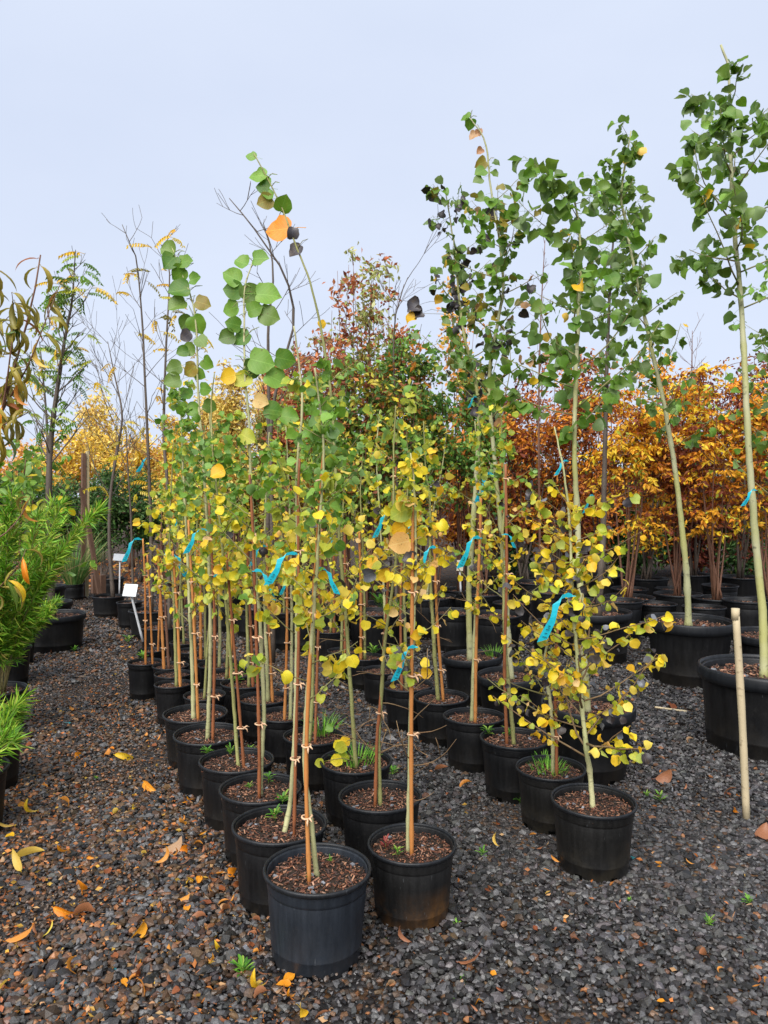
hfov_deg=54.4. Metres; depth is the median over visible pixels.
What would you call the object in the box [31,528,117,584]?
grass clump
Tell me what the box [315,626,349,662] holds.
nursery pot
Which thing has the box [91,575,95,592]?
timber board
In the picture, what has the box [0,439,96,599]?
broadleaf shrub
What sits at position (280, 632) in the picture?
nursery pot
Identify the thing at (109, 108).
sky
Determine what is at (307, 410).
aspen sapling
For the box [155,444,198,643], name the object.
aspen sapling
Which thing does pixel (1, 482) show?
hedge shrub
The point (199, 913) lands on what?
fallen leaf
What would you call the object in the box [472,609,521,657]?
nursery pot
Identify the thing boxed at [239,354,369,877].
aspen sapling
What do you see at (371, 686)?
nursery pot
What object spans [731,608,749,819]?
wooden stake
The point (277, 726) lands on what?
nursery pot
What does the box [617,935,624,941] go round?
fallen leaf
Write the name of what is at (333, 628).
bamboo stake
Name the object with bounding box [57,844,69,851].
fallen leaf
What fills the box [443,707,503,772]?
nursery pot
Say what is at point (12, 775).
nursery pot
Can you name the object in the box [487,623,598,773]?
aspen sapling
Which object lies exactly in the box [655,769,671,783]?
fallen leaf
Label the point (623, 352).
poplar tree
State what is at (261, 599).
nursery pot
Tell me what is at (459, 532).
oak tree
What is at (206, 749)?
weed
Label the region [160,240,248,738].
aspen sapling
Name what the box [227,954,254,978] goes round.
weed
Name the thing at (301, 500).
yellow tree
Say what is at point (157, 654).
nursery pot
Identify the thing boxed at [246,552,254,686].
bamboo stake
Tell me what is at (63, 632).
nursery pot
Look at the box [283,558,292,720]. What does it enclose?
bamboo stake
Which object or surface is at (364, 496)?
aspen sapling
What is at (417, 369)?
oak tree
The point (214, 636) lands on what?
bamboo stake
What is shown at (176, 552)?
aspen sapling
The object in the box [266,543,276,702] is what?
bamboo stake
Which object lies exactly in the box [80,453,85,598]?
timber post
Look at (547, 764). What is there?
grass tuft
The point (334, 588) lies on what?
ribbon tag
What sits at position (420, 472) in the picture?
aspen sapling
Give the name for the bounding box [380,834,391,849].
weed
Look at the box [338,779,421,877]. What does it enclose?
nursery pot
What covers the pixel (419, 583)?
yellow tree
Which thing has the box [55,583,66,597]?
nursery pot
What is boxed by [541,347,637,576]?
autumn tree
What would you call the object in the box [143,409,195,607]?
yellow tree
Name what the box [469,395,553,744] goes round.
aspen sapling
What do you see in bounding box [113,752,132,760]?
fallen leaf
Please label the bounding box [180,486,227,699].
aspen sapling
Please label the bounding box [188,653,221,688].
nursery pot
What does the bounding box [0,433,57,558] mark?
yellow tree
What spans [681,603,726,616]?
nursery pot
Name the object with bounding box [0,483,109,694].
feathery shrub
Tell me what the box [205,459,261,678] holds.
aspen sapling
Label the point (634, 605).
nursery pot
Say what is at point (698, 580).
nursery pot
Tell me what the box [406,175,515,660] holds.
poplar tree
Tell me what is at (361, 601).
bamboo stake
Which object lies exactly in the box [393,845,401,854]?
weed
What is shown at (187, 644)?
nursery pot
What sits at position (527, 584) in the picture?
nursery pot
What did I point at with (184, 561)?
aspen sapling
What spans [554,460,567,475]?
ribbon tag
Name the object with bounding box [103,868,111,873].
fallen leaf
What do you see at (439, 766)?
fallen leaf
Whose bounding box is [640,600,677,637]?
nursery pot
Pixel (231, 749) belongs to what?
weed
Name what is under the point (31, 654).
nursery pot
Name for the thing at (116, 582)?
nursery pot
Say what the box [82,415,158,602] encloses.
bare tree
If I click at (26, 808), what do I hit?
fallen leaf
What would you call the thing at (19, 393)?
drooping leaf tree
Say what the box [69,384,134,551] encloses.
yellow tree
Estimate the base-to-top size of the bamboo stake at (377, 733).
1.538 m
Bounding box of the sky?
[0,0,767,496]
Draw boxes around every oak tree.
[257,341,312,592]
[273,317,364,596]
[286,360,384,609]
[322,262,371,590]
[322,349,431,607]
[326,241,404,599]
[362,285,413,591]
[366,324,447,604]
[408,382,481,593]
[436,276,486,590]
[445,365,517,594]
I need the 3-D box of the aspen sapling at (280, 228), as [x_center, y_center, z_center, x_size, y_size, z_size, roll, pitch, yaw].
[-0.346,-0.266,3.745,0.683,3.182,0.452,0,1,-9]
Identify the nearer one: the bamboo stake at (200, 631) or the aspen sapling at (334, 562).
the bamboo stake at (200, 631)
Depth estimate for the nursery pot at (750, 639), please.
6.59 m
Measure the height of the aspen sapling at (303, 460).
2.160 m
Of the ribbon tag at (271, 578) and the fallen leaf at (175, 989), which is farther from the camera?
the ribbon tag at (271, 578)
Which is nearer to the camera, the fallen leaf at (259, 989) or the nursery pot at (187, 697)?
the fallen leaf at (259, 989)
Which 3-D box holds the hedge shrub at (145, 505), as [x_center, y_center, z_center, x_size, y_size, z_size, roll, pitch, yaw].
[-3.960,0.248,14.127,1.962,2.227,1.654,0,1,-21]
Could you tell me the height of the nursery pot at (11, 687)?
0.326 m
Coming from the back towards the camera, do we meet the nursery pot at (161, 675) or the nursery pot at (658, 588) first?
the nursery pot at (658, 588)
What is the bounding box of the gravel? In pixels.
[0,585,767,1023]
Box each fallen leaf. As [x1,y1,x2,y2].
[0,823,15,826]
[3,923,33,942]
[12,848,21,871]
[17,846,44,856]
[24,799,37,811]
[52,906,77,919]
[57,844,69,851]
[60,796,69,806]
[66,956,75,973]
[69,902,95,915]
[77,880,87,894]
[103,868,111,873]
[110,952,117,957]
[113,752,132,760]
[121,977,127,986]
[130,920,147,938]
[133,963,141,977]
[142,780,155,791]
[154,846,168,862]
[158,836,181,853]
[164,784,170,789]
[172,986,181,993]
[179,957,190,966]
[180,845,187,852]
[180,894,188,901]
[189,911,205,920]
[196,876,202,882]
[220,903,229,911]
[225,867,236,876]
[250,968,264,987]
[251,915,260,921]
[254,985,269,997]
[276,979,293,986]
[283,972,294,979]
[298,1002,307,1017]
[315,1010,327,1017]
[386,979,394,984]
[398,926,410,941]
[434,764,447,769]
[456,947,481,963]
[459,779,470,786]
[492,833,498,845]
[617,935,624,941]
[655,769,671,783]
[667,701,676,708]
[699,947,706,954]
[755,822,767,838]
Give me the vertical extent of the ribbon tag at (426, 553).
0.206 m
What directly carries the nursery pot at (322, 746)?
on the gravel
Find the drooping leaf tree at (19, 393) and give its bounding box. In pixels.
[0,255,67,609]
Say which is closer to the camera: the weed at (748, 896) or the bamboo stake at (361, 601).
the weed at (748, 896)
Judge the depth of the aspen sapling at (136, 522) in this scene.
5.93 m
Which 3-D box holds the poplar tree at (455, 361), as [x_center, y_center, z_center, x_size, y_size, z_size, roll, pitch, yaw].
[0.718,-0.801,5.381,1.080,4.073,0.854,0,1,0]
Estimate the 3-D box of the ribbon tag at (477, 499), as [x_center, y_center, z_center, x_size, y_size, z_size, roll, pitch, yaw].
[0.711,-0.175,5.279,0.202,0.225,0.031,-1,2,-44]
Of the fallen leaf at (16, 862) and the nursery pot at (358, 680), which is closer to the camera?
the fallen leaf at (16, 862)
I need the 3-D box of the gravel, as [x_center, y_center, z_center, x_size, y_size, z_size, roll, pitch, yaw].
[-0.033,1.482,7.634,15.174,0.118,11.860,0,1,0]
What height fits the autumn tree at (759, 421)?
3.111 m
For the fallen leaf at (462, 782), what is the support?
on the gravel
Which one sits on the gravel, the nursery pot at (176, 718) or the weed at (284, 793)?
the nursery pot at (176, 718)
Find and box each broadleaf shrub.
[0,436,82,565]
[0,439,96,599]
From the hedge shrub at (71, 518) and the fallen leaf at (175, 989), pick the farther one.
the hedge shrub at (71, 518)
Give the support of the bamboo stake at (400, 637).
in the nursery pot at (395, 713)
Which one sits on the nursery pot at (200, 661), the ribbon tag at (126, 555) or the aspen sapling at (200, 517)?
the aspen sapling at (200, 517)
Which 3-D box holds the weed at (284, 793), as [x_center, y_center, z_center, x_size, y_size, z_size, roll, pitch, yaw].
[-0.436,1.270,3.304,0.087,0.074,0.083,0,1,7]
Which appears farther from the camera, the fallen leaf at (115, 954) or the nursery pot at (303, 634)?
the nursery pot at (303, 634)
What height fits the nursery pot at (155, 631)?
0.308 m
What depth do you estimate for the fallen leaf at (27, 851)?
3.40 m
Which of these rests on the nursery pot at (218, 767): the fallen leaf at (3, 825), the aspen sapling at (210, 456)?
the aspen sapling at (210, 456)
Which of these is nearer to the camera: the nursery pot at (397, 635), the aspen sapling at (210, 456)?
the aspen sapling at (210, 456)
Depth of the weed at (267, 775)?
3.59 m
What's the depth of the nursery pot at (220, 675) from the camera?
5.72 m
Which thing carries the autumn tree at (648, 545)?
in the nursery pot at (653, 583)
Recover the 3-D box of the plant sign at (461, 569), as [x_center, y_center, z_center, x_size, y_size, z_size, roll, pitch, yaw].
[0.813,0.687,8.005,0.075,0.347,0.041,0,1,0]
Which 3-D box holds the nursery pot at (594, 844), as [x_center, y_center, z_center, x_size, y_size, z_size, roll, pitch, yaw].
[0.937,1.436,3.347,0.378,0.305,0.365,2,3,39]
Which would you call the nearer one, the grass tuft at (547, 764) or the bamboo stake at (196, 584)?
the grass tuft at (547, 764)
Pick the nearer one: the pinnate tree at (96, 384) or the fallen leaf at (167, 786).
the fallen leaf at (167, 786)
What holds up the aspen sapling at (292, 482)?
on the nursery pot at (277, 726)
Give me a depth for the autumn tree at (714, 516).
9.16 m
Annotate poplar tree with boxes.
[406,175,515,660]
[410,111,558,678]
[482,155,675,713]
[570,170,650,615]
[597,114,724,625]
[664,44,767,677]
[704,241,767,492]
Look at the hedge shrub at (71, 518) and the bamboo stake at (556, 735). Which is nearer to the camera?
the bamboo stake at (556, 735)
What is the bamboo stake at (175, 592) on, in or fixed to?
in the nursery pot at (169, 694)
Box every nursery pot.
[0,643,31,683]
[0,681,27,723]
[0,722,23,789]
[0,756,9,830]
[29,634,34,662]
[34,609,85,653]
[39,598,72,608]
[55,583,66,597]
[65,582,84,600]
[92,594,124,618]
[100,576,124,593]
[116,600,142,630]
[127,658,161,701]
[128,607,164,640]
[137,647,165,658]
[140,621,185,656]
[152,661,188,702]
[154,669,190,681]
[154,679,190,726]
[162,703,227,769]
[169,639,198,660]
[173,722,242,799]
[180,647,203,669]
[183,688,225,705]
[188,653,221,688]
[198,659,239,688]
[198,747,273,830]
[205,591,244,632]
[207,668,246,689]
[218,772,301,866]
[220,676,269,725]
[231,804,326,920]
[236,606,263,636]
[240,691,288,744]
[256,706,303,765]
[259,597,294,607]
[263,842,371,983]
[270,608,294,650]
[275,589,309,600]
[283,726,343,793]
[288,616,315,651]
[305,604,343,626]
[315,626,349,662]
[320,747,391,829]
[327,647,354,682]
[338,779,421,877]
[347,601,382,640]
[350,607,398,654]
[350,652,381,690]
[356,594,388,601]
[362,665,398,705]
[367,823,456,934]
[369,588,393,597]
[381,599,409,636]
[384,678,432,731]
[395,611,406,646]
[405,593,450,639]
[414,689,468,747]
[430,607,473,652]
[441,587,475,606]
[441,593,456,606]
[442,649,502,705]
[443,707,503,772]
[459,590,499,609]
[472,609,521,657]
[473,572,501,599]
[477,666,544,729]
[480,727,549,803]
[492,599,530,634]
[508,577,535,599]
[514,579,554,616]
[515,755,585,834]
[529,589,567,618]
[532,618,568,655]
[540,692,636,785]
[542,575,576,589]
[550,783,637,882]
[558,597,594,617]
[563,607,632,664]
[584,573,620,597]
[594,597,643,639]
[604,593,655,601]
[611,586,648,594]
[628,576,668,595]
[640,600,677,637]
[645,612,732,688]
[653,590,703,611]
[655,586,682,590]
[681,572,710,592]
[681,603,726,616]
[691,594,741,605]
[697,654,767,760]
[701,583,738,595]
[719,574,756,596]
[721,597,767,626]
[731,626,759,653]
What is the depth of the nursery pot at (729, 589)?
10.40 m
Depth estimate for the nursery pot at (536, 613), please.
9.47 m
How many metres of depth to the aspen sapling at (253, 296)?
3.46 m
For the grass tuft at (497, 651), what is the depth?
6.24 m
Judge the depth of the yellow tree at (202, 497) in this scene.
11.97 m
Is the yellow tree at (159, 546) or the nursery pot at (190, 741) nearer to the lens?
the nursery pot at (190, 741)
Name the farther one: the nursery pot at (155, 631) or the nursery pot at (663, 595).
the nursery pot at (663, 595)
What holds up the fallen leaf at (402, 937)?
on the gravel
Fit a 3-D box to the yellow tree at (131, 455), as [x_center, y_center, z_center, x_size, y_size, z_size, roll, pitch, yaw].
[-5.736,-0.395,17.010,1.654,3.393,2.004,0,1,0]
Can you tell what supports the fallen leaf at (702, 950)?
on the gravel
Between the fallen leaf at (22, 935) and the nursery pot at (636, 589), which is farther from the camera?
the nursery pot at (636, 589)
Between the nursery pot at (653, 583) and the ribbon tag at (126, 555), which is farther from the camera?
the nursery pot at (653, 583)
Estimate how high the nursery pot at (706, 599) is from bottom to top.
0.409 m
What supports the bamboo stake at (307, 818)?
in the nursery pot at (316, 926)
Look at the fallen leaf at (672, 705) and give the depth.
5.80 m
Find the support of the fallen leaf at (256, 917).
on the gravel
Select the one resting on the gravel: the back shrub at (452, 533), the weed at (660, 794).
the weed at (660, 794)
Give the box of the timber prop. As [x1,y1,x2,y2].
[78,488,101,593]
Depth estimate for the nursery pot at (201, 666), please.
6.06 m
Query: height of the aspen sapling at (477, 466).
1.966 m
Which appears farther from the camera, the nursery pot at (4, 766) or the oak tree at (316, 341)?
the oak tree at (316, 341)
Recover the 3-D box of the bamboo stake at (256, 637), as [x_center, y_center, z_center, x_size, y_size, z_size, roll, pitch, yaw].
[-0.573,0.582,3.398,0.084,1.503,0.054,0,1,0]
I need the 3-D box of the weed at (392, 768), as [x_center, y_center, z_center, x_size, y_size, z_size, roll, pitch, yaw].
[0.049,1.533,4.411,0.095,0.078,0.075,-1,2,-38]
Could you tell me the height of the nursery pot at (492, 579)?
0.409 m
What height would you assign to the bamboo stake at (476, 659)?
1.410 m
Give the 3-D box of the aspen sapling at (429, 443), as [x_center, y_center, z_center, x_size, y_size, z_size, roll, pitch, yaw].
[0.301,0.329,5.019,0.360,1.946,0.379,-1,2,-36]
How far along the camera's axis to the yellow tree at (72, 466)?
16.82 m
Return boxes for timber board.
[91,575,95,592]
[99,575,105,592]
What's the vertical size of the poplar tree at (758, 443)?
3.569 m
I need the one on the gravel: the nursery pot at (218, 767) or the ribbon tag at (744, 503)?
the nursery pot at (218, 767)
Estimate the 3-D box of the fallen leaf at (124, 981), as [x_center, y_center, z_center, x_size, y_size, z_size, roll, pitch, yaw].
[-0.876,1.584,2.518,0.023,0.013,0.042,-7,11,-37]
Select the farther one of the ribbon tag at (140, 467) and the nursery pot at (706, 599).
the nursery pot at (706, 599)
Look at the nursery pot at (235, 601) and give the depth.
9.02 m
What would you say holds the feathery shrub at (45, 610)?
in the nursery pot at (20, 672)
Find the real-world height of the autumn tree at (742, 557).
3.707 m
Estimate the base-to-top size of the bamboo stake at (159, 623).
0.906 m
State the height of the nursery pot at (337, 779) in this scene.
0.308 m
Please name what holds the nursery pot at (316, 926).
on the gravel
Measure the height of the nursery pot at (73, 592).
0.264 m
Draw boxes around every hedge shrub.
[0,462,53,575]
[7,476,80,580]
[61,461,141,574]
[105,466,165,581]
[128,487,199,582]
[447,450,581,576]
[530,453,643,572]
[577,435,695,577]
[655,439,745,572]
[684,458,767,574]
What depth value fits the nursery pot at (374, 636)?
7.74 m
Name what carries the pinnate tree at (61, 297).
on the nursery pot at (63, 632)
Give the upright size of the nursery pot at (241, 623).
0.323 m
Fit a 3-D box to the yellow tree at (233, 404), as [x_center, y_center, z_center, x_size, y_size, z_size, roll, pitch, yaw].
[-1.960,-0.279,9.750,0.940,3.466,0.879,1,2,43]
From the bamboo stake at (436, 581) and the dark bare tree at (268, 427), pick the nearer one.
the bamboo stake at (436, 581)
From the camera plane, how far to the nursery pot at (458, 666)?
5.91 m
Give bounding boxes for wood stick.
[655,706,686,711]
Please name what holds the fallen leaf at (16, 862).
on the gravel
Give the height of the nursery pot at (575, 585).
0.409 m
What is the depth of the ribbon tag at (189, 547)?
4.12 m
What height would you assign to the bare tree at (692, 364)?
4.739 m
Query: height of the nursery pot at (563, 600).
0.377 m
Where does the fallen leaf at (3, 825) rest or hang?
on the gravel
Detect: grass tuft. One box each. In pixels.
[299,710,347,736]
[332,740,381,767]
[483,644,502,657]
[526,754,567,775]
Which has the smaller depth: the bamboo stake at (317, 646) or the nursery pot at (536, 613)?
the bamboo stake at (317, 646)
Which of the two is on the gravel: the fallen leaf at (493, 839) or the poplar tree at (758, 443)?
the fallen leaf at (493, 839)
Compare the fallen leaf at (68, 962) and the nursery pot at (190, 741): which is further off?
the nursery pot at (190, 741)
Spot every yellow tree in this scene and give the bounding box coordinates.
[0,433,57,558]
[27,428,114,562]
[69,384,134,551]
[93,416,161,568]
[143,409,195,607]
[150,439,170,562]
[181,462,200,593]
[187,385,254,585]
[187,426,220,592]
[196,357,261,587]
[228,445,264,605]
[247,374,278,596]
[249,374,302,589]
[289,443,313,569]
[398,385,455,590]
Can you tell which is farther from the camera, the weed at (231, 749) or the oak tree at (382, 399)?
the oak tree at (382, 399)
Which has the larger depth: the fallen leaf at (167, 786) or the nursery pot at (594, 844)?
the fallen leaf at (167, 786)
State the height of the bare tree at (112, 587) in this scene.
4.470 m
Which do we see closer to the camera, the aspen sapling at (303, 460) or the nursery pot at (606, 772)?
the nursery pot at (606, 772)
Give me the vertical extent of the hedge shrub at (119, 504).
2.323 m
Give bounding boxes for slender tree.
[101,207,175,612]
[109,224,213,628]
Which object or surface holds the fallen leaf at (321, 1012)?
on the gravel
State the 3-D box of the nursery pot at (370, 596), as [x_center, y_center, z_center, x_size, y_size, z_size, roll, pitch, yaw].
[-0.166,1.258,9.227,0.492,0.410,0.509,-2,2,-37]
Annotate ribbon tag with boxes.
[122,537,141,561]
[136,458,151,471]
[165,554,186,576]
[183,528,206,553]
[252,569,275,599]
[264,551,299,584]
[319,567,339,593]
[372,515,384,537]
[391,645,417,681]
[421,545,437,573]
[456,535,481,568]
[474,472,493,502]
[502,533,515,547]
[537,593,573,641]
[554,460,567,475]
[741,489,757,505]
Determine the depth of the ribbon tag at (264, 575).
3.38 m
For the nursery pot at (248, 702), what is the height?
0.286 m
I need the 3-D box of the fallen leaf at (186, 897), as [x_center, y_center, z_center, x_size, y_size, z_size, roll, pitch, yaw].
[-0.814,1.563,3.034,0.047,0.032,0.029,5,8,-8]
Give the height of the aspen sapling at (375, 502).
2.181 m
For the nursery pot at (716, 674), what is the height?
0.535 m
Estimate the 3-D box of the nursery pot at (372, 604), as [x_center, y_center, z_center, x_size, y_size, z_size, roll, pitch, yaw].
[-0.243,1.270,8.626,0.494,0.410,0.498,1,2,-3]
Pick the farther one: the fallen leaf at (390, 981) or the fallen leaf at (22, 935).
the fallen leaf at (22, 935)
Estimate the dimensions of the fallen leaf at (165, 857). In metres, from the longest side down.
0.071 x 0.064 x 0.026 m
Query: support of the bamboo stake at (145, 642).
in the nursery pot at (141, 681)
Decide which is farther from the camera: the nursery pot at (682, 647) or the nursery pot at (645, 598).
the nursery pot at (645, 598)
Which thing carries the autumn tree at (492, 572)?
in the nursery pot at (492, 579)
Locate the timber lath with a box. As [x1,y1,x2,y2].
[85,451,88,596]
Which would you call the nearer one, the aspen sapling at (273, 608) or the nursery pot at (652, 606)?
the aspen sapling at (273, 608)
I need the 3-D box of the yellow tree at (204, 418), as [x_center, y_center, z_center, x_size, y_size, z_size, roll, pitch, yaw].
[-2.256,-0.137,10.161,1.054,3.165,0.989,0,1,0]
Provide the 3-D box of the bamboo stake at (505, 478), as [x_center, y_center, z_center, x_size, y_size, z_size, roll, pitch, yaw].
[0.678,0.528,4.109,0.060,1.583,0.045,1,2,37]
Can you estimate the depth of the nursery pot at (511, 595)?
11.08 m
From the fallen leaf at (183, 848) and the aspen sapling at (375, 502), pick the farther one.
the aspen sapling at (375, 502)
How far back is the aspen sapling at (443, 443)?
8.80 m
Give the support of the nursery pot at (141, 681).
on the gravel
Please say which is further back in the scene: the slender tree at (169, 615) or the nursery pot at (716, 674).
the slender tree at (169, 615)
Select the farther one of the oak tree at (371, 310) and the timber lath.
the timber lath
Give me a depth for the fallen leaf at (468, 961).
2.60 m
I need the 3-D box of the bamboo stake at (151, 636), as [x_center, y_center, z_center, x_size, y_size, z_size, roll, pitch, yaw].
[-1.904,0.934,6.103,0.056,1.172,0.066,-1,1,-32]
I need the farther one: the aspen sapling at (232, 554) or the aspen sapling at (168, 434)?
the aspen sapling at (232, 554)
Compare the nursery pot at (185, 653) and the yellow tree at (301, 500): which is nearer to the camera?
the nursery pot at (185, 653)
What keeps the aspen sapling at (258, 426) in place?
on the nursery pot at (248, 702)
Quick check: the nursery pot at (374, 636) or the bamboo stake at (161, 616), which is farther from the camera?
the nursery pot at (374, 636)
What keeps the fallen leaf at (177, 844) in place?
on the gravel
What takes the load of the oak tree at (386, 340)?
on the nursery pot at (377, 592)
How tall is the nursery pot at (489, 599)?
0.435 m
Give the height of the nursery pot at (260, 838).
0.321 m
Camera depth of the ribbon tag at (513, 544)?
4.11 m
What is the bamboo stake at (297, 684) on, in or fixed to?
in the nursery pot at (260, 838)
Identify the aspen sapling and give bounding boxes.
[132,491,179,668]
[141,441,201,667]
[145,379,218,718]
[150,433,186,686]
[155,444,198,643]
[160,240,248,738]
[171,446,218,652]
[173,373,265,765]
[177,446,228,658]
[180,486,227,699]
[190,413,237,667]
[203,249,299,796]
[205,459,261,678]
[225,446,270,686]
[238,326,352,832]
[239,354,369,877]
[243,422,285,701]
[246,151,382,768]
[260,420,326,719]
[262,402,296,612]
[282,376,350,742]
[291,423,323,612]
[315,427,360,632]
[326,385,437,805]
[329,429,361,652]
[341,434,377,659]
[360,403,396,672]
[362,444,458,852]
[381,415,436,688]
[408,415,453,700]
[417,421,462,599]
[443,405,510,720]
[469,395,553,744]
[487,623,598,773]
[488,427,675,807]
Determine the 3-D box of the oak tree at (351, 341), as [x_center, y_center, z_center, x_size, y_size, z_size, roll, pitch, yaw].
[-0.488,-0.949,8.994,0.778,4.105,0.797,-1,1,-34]
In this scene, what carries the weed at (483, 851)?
on the gravel
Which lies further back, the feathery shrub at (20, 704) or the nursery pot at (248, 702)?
the nursery pot at (248, 702)
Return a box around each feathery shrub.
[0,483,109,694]
[0,683,40,730]
[0,706,34,771]
[24,594,64,648]
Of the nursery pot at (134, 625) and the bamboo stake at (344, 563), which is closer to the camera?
the bamboo stake at (344, 563)
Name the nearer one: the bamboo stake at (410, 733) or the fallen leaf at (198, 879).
the bamboo stake at (410, 733)
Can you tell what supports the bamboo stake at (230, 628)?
in the nursery pot at (220, 675)
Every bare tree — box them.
[62,276,164,596]
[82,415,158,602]
[209,181,328,662]
[216,216,328,652]
[350,204,460,603]
[525,237,550,583]
[672,313,704,561]
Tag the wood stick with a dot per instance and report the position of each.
(670, 708)
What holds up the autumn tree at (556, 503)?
in the nursery pot at (575, 585)
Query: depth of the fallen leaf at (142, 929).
2.80 m
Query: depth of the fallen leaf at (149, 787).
4.17 m
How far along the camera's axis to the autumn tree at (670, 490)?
9.53 m
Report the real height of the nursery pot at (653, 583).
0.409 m
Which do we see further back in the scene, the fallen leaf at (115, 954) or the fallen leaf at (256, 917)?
the fallen leaf at (256, 917)
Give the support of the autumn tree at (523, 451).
in the nursery pot at (511, 595)
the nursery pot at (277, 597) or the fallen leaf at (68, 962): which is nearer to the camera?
the fallen leaf at (68, 962)
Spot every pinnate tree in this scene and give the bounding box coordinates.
[0,312,111,599]
[18,249,117,617]
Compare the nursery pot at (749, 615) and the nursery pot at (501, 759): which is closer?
the nursery pot at (501, 759)
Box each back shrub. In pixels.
[195,457,262,552]
[280,498,363,584]
[346,447,448,587]
[426,435,525,586]
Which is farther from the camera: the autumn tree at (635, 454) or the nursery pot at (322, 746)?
the autumn tree at (635, 454)
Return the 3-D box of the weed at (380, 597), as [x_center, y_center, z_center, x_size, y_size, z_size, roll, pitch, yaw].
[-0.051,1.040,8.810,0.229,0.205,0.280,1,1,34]
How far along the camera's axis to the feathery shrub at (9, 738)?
3.79 m
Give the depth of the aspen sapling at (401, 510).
2.90 m
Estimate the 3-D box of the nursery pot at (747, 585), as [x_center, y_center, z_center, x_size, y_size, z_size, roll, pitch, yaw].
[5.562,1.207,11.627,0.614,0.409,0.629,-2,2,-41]
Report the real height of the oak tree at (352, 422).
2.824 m
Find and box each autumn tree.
[434,363,543,575]
[482,347,581,578]
[519,368,614,578]
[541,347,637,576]
[577,384,685,597]
[608,398,741,595]
[609,347,718,579]
[635,365,747,575]
[659,362,767,599]
[696,351,767,577]
[697,356,767,598]
[749,364,767,546]
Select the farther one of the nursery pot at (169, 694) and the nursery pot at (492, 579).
the nursery pot at (492, 579)
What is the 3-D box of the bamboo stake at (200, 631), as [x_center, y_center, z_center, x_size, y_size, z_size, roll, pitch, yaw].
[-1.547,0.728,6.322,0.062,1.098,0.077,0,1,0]
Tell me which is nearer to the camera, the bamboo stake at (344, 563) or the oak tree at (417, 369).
the bamboo stake at (344, 563)
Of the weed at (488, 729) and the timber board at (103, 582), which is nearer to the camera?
the weed at (488, 729)
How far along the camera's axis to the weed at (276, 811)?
3.17 m
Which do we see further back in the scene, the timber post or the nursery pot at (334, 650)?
the timber post
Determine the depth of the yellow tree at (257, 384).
11.52 m
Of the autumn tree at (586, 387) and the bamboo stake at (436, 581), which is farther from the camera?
the autumn tree at (586, 387)
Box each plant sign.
[113,554,124,593]
[122,584,143,641]
[456,560,462,591]
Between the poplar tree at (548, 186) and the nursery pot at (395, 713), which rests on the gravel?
the nursery pot at (395, 713)
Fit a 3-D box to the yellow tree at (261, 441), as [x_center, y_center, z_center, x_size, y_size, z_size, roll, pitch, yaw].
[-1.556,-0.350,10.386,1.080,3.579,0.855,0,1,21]
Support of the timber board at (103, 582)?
on the nursery pot at (104, 605)
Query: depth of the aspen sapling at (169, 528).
5.46 m
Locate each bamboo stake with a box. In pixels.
[142,539,147,664]
[146,555,155,663]
[157,548,166,668]
[157,560,162,650]
[172,551,185,686]
[187,520,201,719]
[193,540,198,644]
[198,541,202,659]
[208,503,221,740]
[225,555,248,767]
[227,551,234,677]
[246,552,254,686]
[248,475,266,798]
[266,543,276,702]
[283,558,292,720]
[290,459,305,836]
[301,459,321,883]
[313,528,322,743]
[332,517,335,632]
[343,525,349,652]
[358,531,365,659]
[374,467,404,806]
[399,554,406,690]
[406,507,422,855]
[433,536,445,701]
[473,498,484,723]
[502,464,513,746]
[553,629,561,776]
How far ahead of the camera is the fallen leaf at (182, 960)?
2.62 m
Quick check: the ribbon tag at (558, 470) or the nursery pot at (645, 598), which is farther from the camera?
the nursery pot at (645, 598)
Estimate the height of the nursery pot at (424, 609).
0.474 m
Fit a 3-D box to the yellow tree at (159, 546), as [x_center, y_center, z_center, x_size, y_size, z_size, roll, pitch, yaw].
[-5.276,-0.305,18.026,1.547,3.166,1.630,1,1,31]
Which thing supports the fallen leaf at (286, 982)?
on the gravel
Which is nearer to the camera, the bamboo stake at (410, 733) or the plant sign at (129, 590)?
the bamboo stake at (410, 733)
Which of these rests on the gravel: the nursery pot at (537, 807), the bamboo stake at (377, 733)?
the nursery pot at (537, 807)
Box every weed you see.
[202,745,211,752]
[225,742,234,755]
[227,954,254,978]
[263,771,274,781]
[265,804,281,817]
[275,789,288,803]
[367,643,378,652]
[370,592,389,602]
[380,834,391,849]
[389,765,397,773]
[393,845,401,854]
[475,845,486,855]
[482,725,493,733]
[653,789,666,799]
[704,912,714,925]
[740,893,752,902]
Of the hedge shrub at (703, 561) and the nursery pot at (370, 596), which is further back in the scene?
the hedge shrub at (703, 561)

